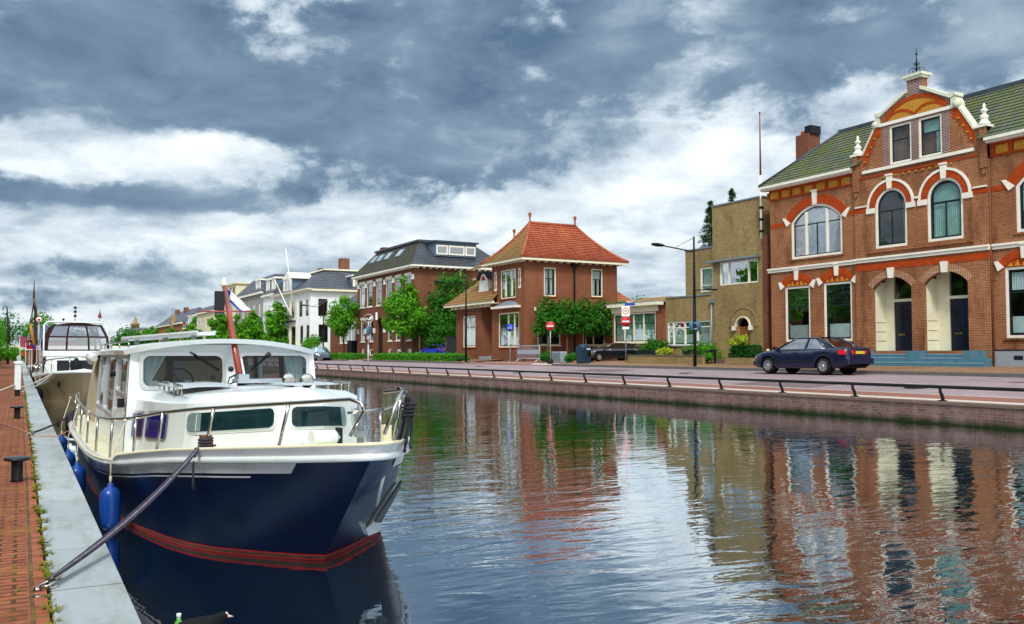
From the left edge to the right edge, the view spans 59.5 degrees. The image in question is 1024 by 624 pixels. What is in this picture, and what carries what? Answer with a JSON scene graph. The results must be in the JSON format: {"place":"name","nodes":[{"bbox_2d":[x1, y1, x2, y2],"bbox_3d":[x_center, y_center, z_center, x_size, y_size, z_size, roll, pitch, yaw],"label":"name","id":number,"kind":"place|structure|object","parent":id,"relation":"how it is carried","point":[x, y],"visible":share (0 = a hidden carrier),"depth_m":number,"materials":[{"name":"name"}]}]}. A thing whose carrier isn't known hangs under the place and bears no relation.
{"place":"outdoors","nodes":[
{"label":"outdoors","id":0,"kind":"place"},
{"bbox_2d":[0,360,28,623],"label":"quay paving","id":1,"kind":"structure","parent":0,"point":[14,603],"depth_m":6.80,"materials":[{"name":"brick"}]},
{"bbox_2d":[0,343,27,363],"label":"quay tree","id":2,"kind":"object","parent":1,"relation":"on","point":[11,352],"visible":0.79,"depth_m":97.45,"materials":[{"name":"green plant"}]},
{"bbox_2d":[3,456,30,481],"bbox_3d":[-4.810,1.525,8.707,0.240,0.243,0.240,1,-3,-29],"label":"mooring bollard","id":3,"kind":"object","parent":1,"relation":"on","point":[16,468],"visible":1,"depth_m":8.66,"materials":[{"name":"metal"}]},
{"bbox_2d":[14,361,22,395],"bbox_3d":[-14.223,1.922,25.784,0.220,1.000,0.220,1,-3,-29],"label":"quay post","id":4,"kind":"object","parent":1,"relation":"on","point":[17,381],"visible":1,"depth_m":25.71,"materials":[{"name":"metal"}]},
{"bbox_2d":[0,391,66,623],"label":"weeds","id":5,"kind":"object","parent":1,"relation":"on","point":[39,510],"visible":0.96,"depth_m":6.55,"materials":[{"name":"plant"}]},
{"bbox_2d":[21,365,52,623],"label":"quay face","id":6,"kind":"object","parent":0,"point":[50,615],"depth_m":5.58},
{"bbox_2d":[21,366,49,623],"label":"quay border","id":7,"kind":"object","parent":6,"relation":"on","point":[37,614],"visible":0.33,"depth_m":5.78,"materials":[{"name":"brick"}]},
{"bbox_2d":[21,360,140,623],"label":"quay coping","id":8,"kind":"object","parent":6,"relation":"on","point":[72,530],"visible":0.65,"depth_m":5.87,"materials":[{"name":"grey stone"}]},
{"bbox_2d":[27,325,77,345],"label":"house","id":9,"kind":"structure","parent":0,"point":[60,331],"depth_m":166.84,"materials":[{"name":"paint"}]},
{"bbox_2d":[26,363,1023,623],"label":"canal water","id":10,"kind":"structure","parent":0,"point":[512,507],"depth_m":8.88,"materials":[{"name":"liquid"}]},
{"bbox_2d":[23,279,42,382],"bbox_3d":[-28.225,1.300,55.778,3.864,7.064,15.048,1,-3,-29],"label":"sailing barge","id":11,"kind":"object","parent":10,"relation":"on","point":[33,337],"visible":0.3,"depth_m":57.72,"materials":[{"name":"brown wood"}]},
{"bbox_2d":[32,306,110,402],"bbox_3d":[-17.189,1.920,35.191,2.887,4.202,12.070,1,-3,-29],"label":"motor yacht","id":12,"kind":"object","parent":10,"relation":"on","point":[63,382],"visible":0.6,"depth_m":31.99,"materials":[{"name":"beige paint"}]},
{"bbox_2d":[57,360,93,370],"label":"cabin window","id":13,"kind":"structure","parent":12,"relation":"in","point":[62,365],"depth_m":31.90,"materials":[{"name":"glass"}]},
{"bbox_2d":[178,611,232,623],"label":"coot","id":14,"kind":"object","parent":10,"relation":"on","point":[218,617],"visible":1,"depth_m":5.58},
{"bbox_2d":[68,278,409,560],"bbox_3d":[-3.724,1.214,11.464,3.180,3.304,11.345,1,-3,-29],"label":"motor cruiser","id":15,"kind":"object","parent":10,"relation":"on","point":[292,463],"visible":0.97,"depth_m":8.31,"materials":[{"name":"blue paint"}]},
{"bbox_2d":[30,410,73,438],"bbox_3d":[-7.280,1.841,14.350,0.194,0.477,1.490,0,-3,-4],"label":"stern rope","id":16,"kind":"object","parent":15,"relation":"attached to","point":[69,416],"visible":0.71,"depth_m":14.69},
{"bbox_2d":[65,404,79,466],"bbox_3d":[-6.144,1.817,12.420,0.195,1.067,0.212,-1,-3,13],"label":"fender","id":17,"kind":"object","parent":15,"relation":"hanging from","point":[70,456],"visible":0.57,"depth_m":12.39,"materials":[{"name":"plastic"}]},
{"bbox_2d":[71,411,90,495],"bbox_3d":[-5.212,1.721,10.757,0.212,1.067,0.195,0,-3,2],"label":"fender","id":18,"kind":"object","parent":15,"relation":"hanging from","point":[78,469],"visible":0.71,"depth_m":10.72,"materials":[{"name":"plastic"}]},
{"bbox_2d":[96,355,106,409],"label":"side window","id":19,"kind":"structure","parent":15,"relation":"in","point":[98,405],"depth_m":14.06,"materials":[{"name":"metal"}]},
{"bbox_2d":[103,355,117,416],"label":"side window","id":20,"kind":"structure","parent":15,"relation":"in","point":[105,409],"depth_m":12.87,"materials":[{"name":"metal"}]},
{"bbox_2d":[99,419,126,529],"bbox_3d":[-3.904,1.579,8.728,0.195,1.067,0.212,-1,-3,22],"label":"fender","id":21,"kind":"object","parent":15,"relation":"hanging from","point":[110,507],"visible":0.94,"depth_m":8.64,"materials":[{"name":"plastic"}]},
{"bbox_2d":[115,355,129,396],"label":"side window","id":22,"kind":"structure","parent":15,"relation":"in","point":[120,357],"depth_m":11.17,"materials":[{"name":"metal"}]},
{"bbox_2d":[47,437,213,580],"bbox_3d":[-2.553,1.245,6.207,0.154,0.502,2.875,0,-3,-2],"label":"mooring rope","id":23,"kind":"object","parent":15,"relation":"attached to","point":[133,514],"visible":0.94,"depth_m":6.03,"materials":[{"name":"fabric"}]},
{"bbox_2d":[124,411,143,438],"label":"cabin window","id":24,"kind":"structure","parent":15,"relation":"in","point":[140,421],"depth_m":9.95,"materials":[{"name":"glass"}]},
{"bbox_2d":[145,411,167,440],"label":"cabin window","id":25,"kind":"structure","parent":15,"relation":"in","point":[152,423],"depth_m":9.33,"materials":[{"name":"glass"}]},
{"bbox_2d":[121,330,215,343],"bbox_3d":[-4.766,0.359,12.323,0.260,0.161,2.489,3,-4,-44],"label":"gangplank","id":26,"kind":"object","parent":15,"relation":"on","point":[193,335],"visible":0.88,"depth_m":12.08,"materials":[{"name":"metal"}]},
{"bbox_2d":[186,406,277,434],"bbox_3d":[-2.670,1.019,8.447,1.047,0.296,0.071,-1,-3,21],"label":"cabin window","id":27,"kind":"structure","parent":15,"relation":"in","point":[252,419],"depth_m":8.43,"materials":[{"name":"teal glass"}]},
{"bbox_2d":[228,290,249,310],"bbox_3d":[-3.481,-0.153,11.397,0.143,0.299,0.383,3,-4,-44],"label":"flag","id":28,"kind":"object","parent":15,"relation":"hanging from","point":[237,303],"visible":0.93,"depth_m":11.36,"materials":[{"name":"white fabric"}]},
{"bbox_2d":[289,403,345,429],"bbox_3d":[-1.797,1.001,8.578,0.171,0.275,0.759,-2,-3,33],"label":"cabin window","id":29,"kind":"structure","parent":15,"relation":"in","point":[321,415],"depth_m":8.43,"materials":[{"name":"teal glass"}]},
{"bbox_2d":[359,476,401,535],"bbox_3d":[-1.036,1.501,7.225,0.288,0.574,0.300,-1,-3,20],"label":"anchor","id":30,"kind":"object","parent":15,"relation":"hanging from","point":[371,525],"visible":0.89,"depth_m":7.22,"materials":[{"name":"metal"}]},
{"bbox_2d":[396,396,415,452],"bbox_3d":[-0.866,0.919,7.317,0.158,0.454,0.205,-1,-3,12],"label":"rope coil","id":31,"kind":"object","parent":15,"relation":"hanging from","point":[408,408],"visible":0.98,"depth_m":7.27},
{"bbox_2d":[463,360,612,365],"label":"side street","id":32,"kind":"structure","parent":0,"point":[537,363],"depth_m":62.57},
{"bbox_2d":[515,345,541,361],"bbox_3d":[1.105,2.862,61.332,0.624,1.143,3.152,1,-3,-29],"label":"crowd barrier","id":33,"kind":"object","parent":32,"relation":"on","point":[524,351],"visible":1,"depth_m":61.20,"materials":[{"name":"metal"}]},
{"bbox_2d":[531,295,563,350],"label":"pleached tree","id":34,"kind":"object","parent":32,"relation":"on","point":[546,304],"visible":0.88,"depth_m":65.08,"materials":[{"name":"green plant"}]},
{"bbox_2d":[553,297,582,353],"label":"pleached tree","id":35,"kind":"object","parent":32,"relation":"on","point":[570,323],"visible":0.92,"depth_m":65.91,"materials":[{"name":"green plant"}]},
{"bbox_2d":[574,296,602,343],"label":"pleached tree","id":36,"kind":"object","parent":32,"relation":"on","point":[588,310],"visible":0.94,"depth_m":66.70,"materials":[{"name":"green plant"}]},
{"bbox_2d":[591,297,612,359],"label":"pleached tree","id":37,"kind":"object","parent":32,"relation":"on","point":[605,316],"visible":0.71,"depth_m":67.41,"materials":[{"name":"green plant"}]},
{"bbox_2d":[247,358,1023,397],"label":"road surface","id":38,"kind":"object","parent":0,"point":[1008,382],"depth_m":34.36,"materials":[{"name":"asphalt"}]},
{"bbox_2d":[311,347,330,360],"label":"parked car","id":39,"kind":"object","parent":38,"relation":"on","point":[324,353],"visible":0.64,"depth_m":93.94,"materials":[{"name":"grey paint"}]},
{"bbox_2d":[247,357,1023,377],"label":"road kerb","id":40,"kind":"structure","parent":38,"relation":"on","point":[867,372],"depth_m":39.86,"materials":[{"name":"concrete"}]},
{"bbox_2d":[268,359,1023,398],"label":"road marking","id":41,"kind":"object","parent":38,"relation":"on","point":[729,377],"visible":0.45,"depth_m":33.52,"materials":[{"name":"paint"}]},
{"bbox_2d":[551,369,1023,386],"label":"road patch","id":42,"kind":"object","parent":38,"relation":"on","point":[747,383],"visible":0.88,"depth_m":31.57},
{"bbox_2d":[753,337,873,374],"bbox_3d":[11.830,1.739,35.572,2.040,1.485,4.733,2,-3,-33],"label":"parked car","id":43,"kind":"object","parent":38,"relation":"on","point":[825,355],"visible":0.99,"depth_m":34.56,"materials":[{"name":"blue paint"}]},
{"bbox_2d":[248,363,1023,402],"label":"pavement","id":44,"kind":"structure","parent":0,"point":[993,399],"depth_m":29.13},
{"bbox_2d":[249,357,1023,373],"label":"pavement","id":45,"kind":"structure","parent":0,"point":[1004,369],"depth_m":36.17,"materials":[{"name":"brick"}]},
{"bbox_2d":[204,314,227,338],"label":"street tree","id":46,"kind":"object","parent":45,"relation":"on","point":[221,325],"visible":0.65,"depth_m":159.09,"materials":[{"name":"green plant"}]},
{"bbox_2d":[225,314,244,338],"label":"street tree","id":47,"kind":"object","parent":45,"relation":"on","point":[239,327],"visible":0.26,"depth_m":145.93,"materials":[{"name":"green plant"}]},
{"bbox_2d":[238,309,262,339],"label":"street tree","id":48,"kind":"object","parent":45,"relation":"on","point":[252,323],"visible":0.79,"depth_m":136.12,"materials":[{"name":"green plant"}]},
{"bbox_2d":[260,301,289,343],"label":"street tree","id":49,"kind":"object","parent":45,"relation":"on","point":[276,331],"visible":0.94,"depth_m":122.93,"materials":[{"name":"green plant"}]},
{"bbox_2d":[300,334,322,348],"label":"shrub","id":50,"kind":"object","parent":45,"relation":"on","point":[309,344],"visible":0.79,"depth_m":111.86,"materials":[{"name":"green plant"}]},
{"bbox_2d":[320,293,359,352],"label":"street tree","id":51,"kind":"object","parent":45,"relation":"on","point":[340,318],"visible":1,"depth_m":97.13,"materials":[{"name":"green plant"}]},
{"bbox_2d":[331,352,366,359],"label":"hedge","id":52,"kind":"object","parent":45,"relation":"on","point":[347,355],"visible":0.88,"depth_m":91.49,"materials":[{"name":"green plant"}]},
{"bbox_2d":[380,275,429,352],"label":"street tree","id":53,"kind":"object","parent":45,"relation":"on","point":[399,302],"visible":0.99,"depth_m":82.71,"materials":[{"name":"green plant"}]},
{"bbox_2d":[371,352,469,362],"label":"hedge","id":54,"kind":"object","parent":45,"relation":"on","point":[422,356],"visible":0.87,"depth_m":75.14,"materials":[{"name":"green plant"}]},
{"bbox_2d":[420,344,444,353],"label":"parked car","id":55,"kind":"object","parent":45,"relation":"on","point":[437,348],"visible":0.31,"depth_m":81.56,"materials":[{"name":"blue paint"}]},
{"bbox_2d":[432,319,455,353],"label":"clipped tree","id":56,"kind":"object","parent":45,"relation":"on","point":[448,330],"visible":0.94,"depth_m":77.12,"materials":[{"name":"green plant"}]},
{"bbox_2d":[434,276,483,362],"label":"street lamp","id":57,"kind":"object","parent":45,"relation":"on","point":[465,285],"visible":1,"depth_m":67.40,"materials":[{"name":"black metal"}]},
{"bbox_2d":[576,344,590,364],"bbox_3d":[4.346,2.611,54.286,0.700,1.310,0.720,1,-3,-29],"label":"waste container","id":58,"kind":"object","parent":45,"relation":"on","point":[583,354],"visible":0.97,"depth_m":54.07,"materials":[{"name":"metal"}]},
{"bbox_2d":[591,343,639,361],"bbox_3d":[6.291,2.555,57.114,3.852,1.204,1.632,1,-3,-22],"label":"parked car","id":59,"kind":"object","parent":45,"relation":"on","point":[608,351],"visible":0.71,"depth_m":56.60,"materials":[{"name":"black paint"}]},
{"bbox_2d":[621,303,634,361],"bbox_3d":[6.745,1.196,52.215,0.849,3.450,0.120,0,-3,-4],"label":"zone sign","id":60,"kind":"object","parent":45,"relation":"on","point":[625,320],"visible":1,"depth_m":52.20,"materials":[{"name":"metal"}]},
{"bbox_2d":[636,337,671,354],"bbox_3d":[8.229,2.160,51.817,1.639,1.528,2.279,1,-3,-29],"label":"shrub","id":61,"kind":"object","parent":45,"relation":"on","point":[654,344],"visible":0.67,"depth_m":51.68,"materials":[{"name":"green plant"}]},
{"bbox_2d":[638,349,716,362],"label":"garden wall","id":62,"kind":"structure","parent":45,"relation":"on","point":[713,351],"depth_m":48.30,"materials":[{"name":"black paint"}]},
{"bbox_2d":[651,236,717,365],"bbox_3d":[8.557,-0.513,44.341,4.110,6.550,0.340,1,-3,-29],"label":"street lamp","id":63,"kind":"object","parent":45,"relation":"on","point":[694,319],"visible":0.94,"depth_m":44.53,"materials":[{"name":"black metal"}]},
{"bbox_2d":[627,355,755,364],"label":"garden wall","id":64,"kind":"structure","parent":45,"relation":"on","point":[672,359],"depth_m":48.02,"materials":[{"name":"yellow brick"}]},
{"bbox_2d":[681,339,724,361],"bbox_3d":[10.121,2.107,47.739,1.405,1.372,3.179,1,-3,-29],"label":"shrub","id":65,"kind":"object","parent":45,"relation":"on","point":[704,347],"visible":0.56,"depth_m":47.13,"materials":[{"name":"green plant"}]},
{"bbox_2d":[728,344,762,357],"bbox_3d":[11.672,2.103,44.588,1.145,1.012,1.692,1,-3,-29],"label":"clipped hedge","id":66,"kind":"object","parent":45,"relation":"on","point":[745,351],"visible":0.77,"depth_m":44.19,"materials":[{"name":"green plant"}]},
{"bbox_3d":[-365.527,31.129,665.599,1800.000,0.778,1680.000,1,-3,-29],"label":"ground","id":67,"kind":"structure","parent":0,"visible":0},
{"bbox_2d":[1,309,27,345],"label":"tree","id":68,"kind":"object","parent":67,"relation":"on","point":[18,327],"visible":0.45,"depth_m":187.05,"materials":[{"name":"green plant"}]},
{"bbox_2d":[17,310,54,345],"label":"tree","id":69,"kind":"object","parent":67,"relation":"on","point":[44,318],"visible":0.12,"depth_m":180.87,"materials":[{"name":"green plant"}]},
{"bbox_2d":[3,346,123,362],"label":"canal bridge","id":70,"kind":"structure","parent":67,"relation":"on","point":[64,347],"depth_m":149.56,"materials":[{"name":"brown metal"}]},
{"bbox_2d":[71,327,98,345],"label":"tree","id":71,"kind":"object","parent":67,"relation":"on","point":[82,342],"visible":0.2,"depth_m":188.25,"materials":[{"name":"green plant"}]},
{"bbox_2d":[97,325,154,345],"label":"tree","id":72,"kind":"object","parent":67,"relation":"on","point":[127,332],"visible":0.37,"depth_m":211.13,"materials":[{"name":"green plant"}]},
{"bbox_2d":[155,307,202,341],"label":"gabled house","id":73,"kind":"structure","parent":67,"relation":"on","point":[177,319],"depth_m":217.29,"materials":[{"name":"grey brick"}]},
{"bbox_2d":[195,310,213,338],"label":"cream annex","id":74,"kind":"object","parent":67,"relation":"on","point":[202,320],"visible":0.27,"depth_m":180.87,"materials":[{"name":"paint"}]},
{"bbox_2d":[212,282,250,331],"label":"cream house","id":75,"kind":"structure","parent":67,"relation":"on","point":[236,288],"depth_m":158.43,"materials":[{"name":"paint"}]},
{"bbox_2d":[236,274,284,337],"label":"apartment house","id":76,"kind":"structure","parent":67,"relation":"on","point":[250,294],"depth_m":142.68,"materials":[{"name":"white paint"}]},
{"bbox_2d":[261,276,325,331],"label":"terraced house","id":77,"kind":"structure","parent":67,"relation":"on","point":[271,289],"depth_m":133.86,"materials":[{"name":"white paint"}]},
{"bbox_2d":[270,258,358,350],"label":"white villa","id":78,"kind":"object","parent":67,"relation":"on","point":[309,289],"visible":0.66,"depth_m":118.00,"materials":[{"name":"paint"}]},
{"bbox_2d":[329,294,356,352],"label":"brick cottage","id":79,"kind":"structure","parent":67,"relation":"on","point":[336,345],"depth_m":105.86,"materials":[{"name":"brown brick"}]},
{"bbox_2d":[351,239,491,357],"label":"brick mansion","id":80,"kind":"structure","parent":67,"relation":"on","point":[417,263],"depth_m":88.42,"materials":[{"name":"red brick"}]},
{"bbox_2d":[417,268,479,348],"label":"ivy tree","id":81,"kind":"object","parent":67,"relation":"on","point":[441,299],"visible":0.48,"depth_m":83.03,"materials":[{"name":"green plant"}]},
{"bbox_2d":[443,212,628,361],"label":"hip roof house","id":82,"kind":"structure","parent":67,"relation":"on","point":[531,263],"depth_m":68.78,"materials":[{"name":"red brick"}]},
{"bbox_2d":[462,316,475,347],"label":"window","id":83,"kind":"structure","parent":82,"relation":"in","point":[470,319],"depth_m":74.03,"materials":[{"name":"beige paint"}]},
{"bbox_2d":[499,268,515,299],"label":"window","id":84,"kind":"structure","parent":82,"relation":"in","point":[508,277],"depth_m":68.41,"materials":[{"name":"glass"}]},
{"bbox_2d":[499,312,518,347],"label":"window","id":85,"kind":"structure","parent":82,"relation":"in","point":[507,339],"depth_m":68.13,"materials":[{"name":"glass"}]},
{"bbox_2d":[544,267,555,296],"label":"window","id":86,"kind":"structure","parent":82,"relation":"in","point":[550,278],"depth_m":67.24,"materials":[{"name":"beige paint"}]},
{"bbox_2d":[591,269,603,297],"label":"window","id":87,"kind":"structure","parent":82,"relation":"in","point":[596,273],"depth_m":69.30,"materials":[{"name":"glass"}]},
{"bbox_2d":[248,365,1023,430],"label":"canal wall","id":88,"kind":"structure","parent":67,"relation":"on","point":[997,416],"depth_m":27.47,"materials":[{"name":"brick"}]},
{"bbox_2d":[247,361,1023,400],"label":"canal railing","id":89,"kind":"object","parent":88,"relation":"on","point":[940,387],"visible":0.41,"depth_m":28.39,"materials":[{"name":"black metal"}]},
{"bbox_2d":[249,364,1023,404],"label":"verge kerb","id":90,"kind":"structure","parent":67,"relation":"on","point":[733,389],"depth_m":28.13,"materials":[{"name":"concrete"}]},
{"bbox_2d":[605,296,674,360],"bbox_3d":[11.373,1.298,63.274,7.600,4.650,6.000,1,-3,-29],"label":"bay window house","id":91,"kind":"structure","parent":67,"relation":"on","point":[647,316],"depth_m":61.06,"materials":[{"name":"red brick"}]},
{"bbox_2d":[614,311,655,343],"bbox_3d":[8.405,1.115,61.653,0.170,2.132,4.960,1,-3,-29],"label":"window","id":92,"kind":"structure","parent":91,"relation":"in","point":[642,326],"depth_m":61.47,"materials":[{"name":"glass"}]},
{"bbox_2d":[698,201,713,247],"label":"conifer","id":93,"kind":"object","parent":67,"relation":"on","point":[706,237],"visible":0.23,"depth_m":65.34,"materials":[{"name":"green plant"}]},
{"bbox_2d":[664,196,771,363],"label":"yellow brick house","id":94,"kind":"structure","parent":67,"relation":"on","point":[732,263],"depth_m":47.65,"materials":[{"name":"brick"}]},
{"bbox_2d":[668,320,710,346],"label":"window","id":95,"kind":"structure","parent":94,"relation":"in","point":[679,333],"depth_m":50.69,"materials":[{"name":"white paint"}]},
{"bbox_2d":[700,267,712,291],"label":"window","id":96,"kind":"structure","parent":94,"relation":"in","point":[706,274],"depth_m":51.59,"materials":[{"name":"glass"}]},
{"bbox_2d":[720,258,757,285],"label":"window","id":97,"kind":"structure","parent":94,"relation":"in","point":[740,271],"depth_m":47.12,"materials":[{"name":"glass"}]},
{"bbox_2d":[759,112,763,238],"bbox_3d":[12.586,-6.929,45.304,0.200,6.455,0.160,1,-3,-29],"label":"flagpole","id":98,"kind":"object","parent":94,"relation":"attached to","point":[761,219],"visible":1,"depth_m":45.24,"materials":[{"name":"metal"}]},
{"bbox_2d":[758,49,1023,366],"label":"brick house","id":99,"kind":"structure","parent":67,"relation":"on","point":[897,231],"depth_m":37.23,"materials":[{"name":"red brick"}]},
{"bbox_2d":[784,285,810,342],"bbox_3d":[13.646,0.122,42.768,0.170,2.702,1.720,1,-3,-29],"label":"window","id":100,"kind":"structure","parent":99,"relation":"in","point":[798,297],"depth_m":42.87,"materials":[{"name":"white paint"}]},
{"bbox_2d":[789,203,843,260],"bbox_3d":[14.221,-3.792,41.897,0.170,2.562,3.210,1,-3,-29],"label":"window","id":101,"kind":"structure","parent":99,"relation":"in","point":[814,228],"depth_m":42.00,"materials":[{"name":"glass"}]},
{"bbox_2d":[824,281,853,341],"bbox_3d":[14.870,0.008,40.706,0.330,2.742,1.760,1,-3,-29],"label":"window","id":102,"kind":"structure","parent":99,"relation":"in","point":[845,329],"depth_m":40.88,"materials":[{"name":"white paint"}]},
{"bbox_2d":[875,187,906,248],"bbox_3d":[16.241,-4.026,38.199,0.230,2.550,1.590,1,-3,-29],"label":"window","id":103,"kind":"structure","parent":99,"relation":"in","point":[877,208],"depth_m":38.24,"materials":[{"name":"white paint"}]},
{"bbox_2d":[889,121,911,164],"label":"window","id":104,"kind":"structure","parent":99,"relation":"in","point":[892,140],"depth_m":38.01,"materials":[{"name":"white paint"}]},
{"bbox_2d":[895,301,912,349],"bbox_3d":[16.972,0.586,38.248,0.100,2.080,1.420,1,-3,-29],"label":"front door","id":105,"kind":"structure","parent":99,"relation":"in","point":[903,310],"depth_m":38.49,"materials":[{"name":"paint"}]},
{"bbox_2d":[918,113,941,158],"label":"window","id":106,"kind":"structure","parent":99,"relation":"in","point":[935,125],"depth_m":36.66,"materials":[{"name":"white paint"}]},
{"bbox_2d":[927,177,963,241],"bbox_3d":[17.446,-4.138,35.954,0.180,2.530,1.590,1,-3,-29],"label":"window","id":107,"kind":"structure","parent":99,"relation":"in","point":[948,217],"depth_m":36.01,"materials":[{"name":"glass"}]},
{"bbox_2d":[950,298,968,349],"bbox_3d":[18.240,0.482,35.941,0.100,2.080,1.370,1,-3,-29],"label":"front door","id":108,"kind":"structure","parent":99,"relation":"in","point":[959,307],"depth_m":36.17,"materials":[{"name":"paint"}]},
{"bbox_2d":[1003,266,1023,339],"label":"window","id":109,"kind":"structure","parent":99,"relation":"in","point":[1017,277],"depth_m":33.60,"materials":[{"name":"white paint"}]},
{"bbox_2d":[1014,177,1023,234],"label":"window","id":110,"kind":"structure","parent":99,"relation":"in","point":[1020,230],"depth_m":33.39,"materials":[{"name":"white paint"}]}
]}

